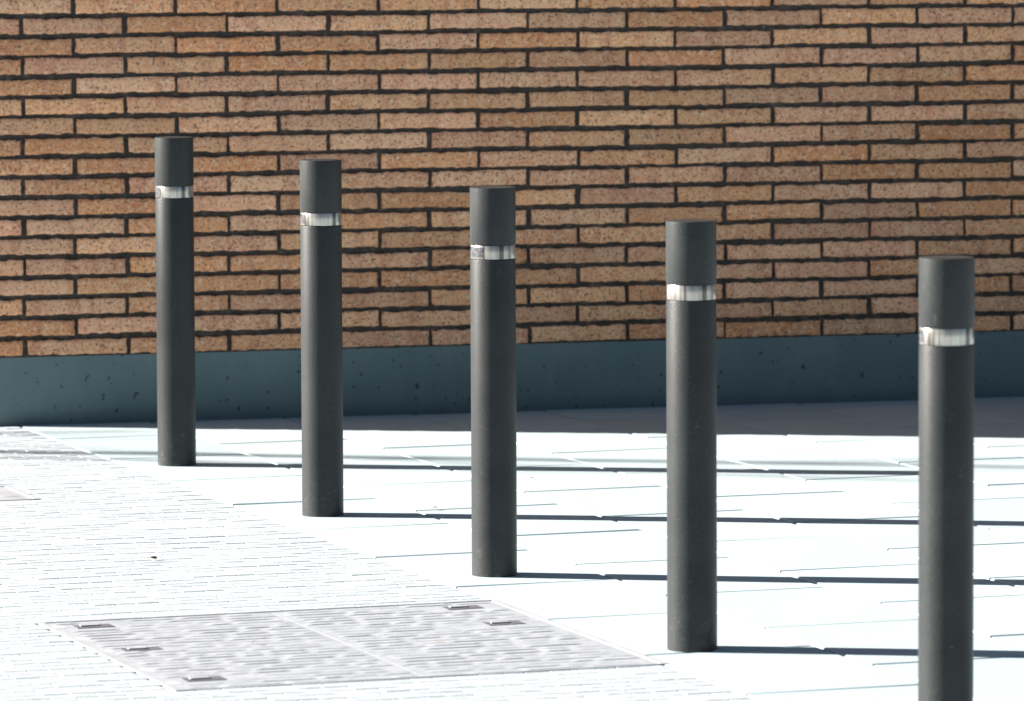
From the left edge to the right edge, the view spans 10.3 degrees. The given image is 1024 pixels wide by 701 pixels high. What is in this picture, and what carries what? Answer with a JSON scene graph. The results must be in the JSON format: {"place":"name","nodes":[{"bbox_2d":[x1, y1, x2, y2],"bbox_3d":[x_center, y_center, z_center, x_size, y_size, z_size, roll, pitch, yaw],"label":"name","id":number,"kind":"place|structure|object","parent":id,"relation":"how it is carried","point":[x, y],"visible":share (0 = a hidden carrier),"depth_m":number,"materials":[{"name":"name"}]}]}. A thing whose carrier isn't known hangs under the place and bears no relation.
{"place":"outdoors","nodes":[
{"label":"outdoors","id":0,"kind":"place"},
{"bbox_2d":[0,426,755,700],"bbox_3d":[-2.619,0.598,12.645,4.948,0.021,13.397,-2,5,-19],"label":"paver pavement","id":1,"kind":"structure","parent":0,"point":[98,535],"depth_m":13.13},
{"bbox_2d":[0,485,39,500],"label":"manhole cover","id":2,"kind":"object","parent":1,"relation":"on","point":[7,493],"visible":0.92,"depth_m":14.98,"materials":[{"name":"metal"}]},
{"bbox_2d":[38,599,668,691],"bbox_3d":[-0.357,0.636,12.124,1.060,0.033,1.100,-2,5,-19],"label":"manhole cover","id":3,"kind":"object","parent":1,"relation":"on","point":[192,652],"visible":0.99,"depth_m":12.09,"materials":[{"name":"metal"}]},
{"bbox_2d":[2,397,1023,700],"bbox_3d":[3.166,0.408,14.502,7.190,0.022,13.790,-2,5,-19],"label":"slab pavement","id":4,"kind":"structure","parent":0,"point":[771,623],"depth_m":14.39,"materials":[{"name":"white concrete"}]},
{"bbox_2d":[155,136,195,466],"bbox_3d":[-0.927,-0.121,15.677,0.106,0.936,0.106,0,5,7],"label":"bollard","id":5,"kind":"object","parent":4,"relation":"on","point":[175,288],"visible":0.94,"depth_m":15.63,"materials":[{"name":"metal"}]},
{"bbox_2d":[300,159,343,516],"bbox_3d":[-0.483,-0.018,14.461,0.106,0.936,0.106,-1,5,-6],"label":"bollard","id":6,"kind":"object","parent":4,"relation":"on","point":[321,330],"visible":0.98,"depth_m":14.42,"materials":[{"name":"metal"}]},
{"bbox_2d":[470,186,516,577],"bbox_3d":[-0.043,0.087,13.217,0.106,0.936,0.106,0,5,0],"label":"bollard","id":7,"kind":"object","parent":4,"relation":"on","point":[493,379],"visible":1,"depth_m":13.17,"materials":[{"name":"metal"}]},
{"bbox_2d":[666,219,716,652],"bbox_3d":[0.378,0.193,11.962,0.106,0.936,0.106,0,5,1],"label":"bollard","id":8,"kind":"object","parent":4,"relation":"on","point":[691,357],"visible":0.98,"depth_m":11.92,"materials":[{"name":"metal"}]},
{"bbox_2d":[918,255,974,700],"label":"bollard","id":9,"kind":"object","parent":4,"relation":"on","point":[946,489],"visible":1,"depth_m":10.79,"materials":[{"name":"metal"}]},
{"label":"ground","id":10,"kind":"structure","parent":0,"visible":0},
{"bbox_2d":[0,330,1023,426],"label":"plinth","id":11,"kind":"structure","parent":10,"relation":"on","point":[122,388],"depth_m":17.17,"materials":[{"name":"concrete"}]},
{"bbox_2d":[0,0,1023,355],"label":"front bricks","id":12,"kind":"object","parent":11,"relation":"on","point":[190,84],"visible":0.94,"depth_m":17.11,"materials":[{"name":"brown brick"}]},
{"bbox_2d":[0,0,1023,356],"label":"brick wall","id":13,"kind":"structure","parent":11,"relation":"on","point":[278,210],"depth_m":17.12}
]}

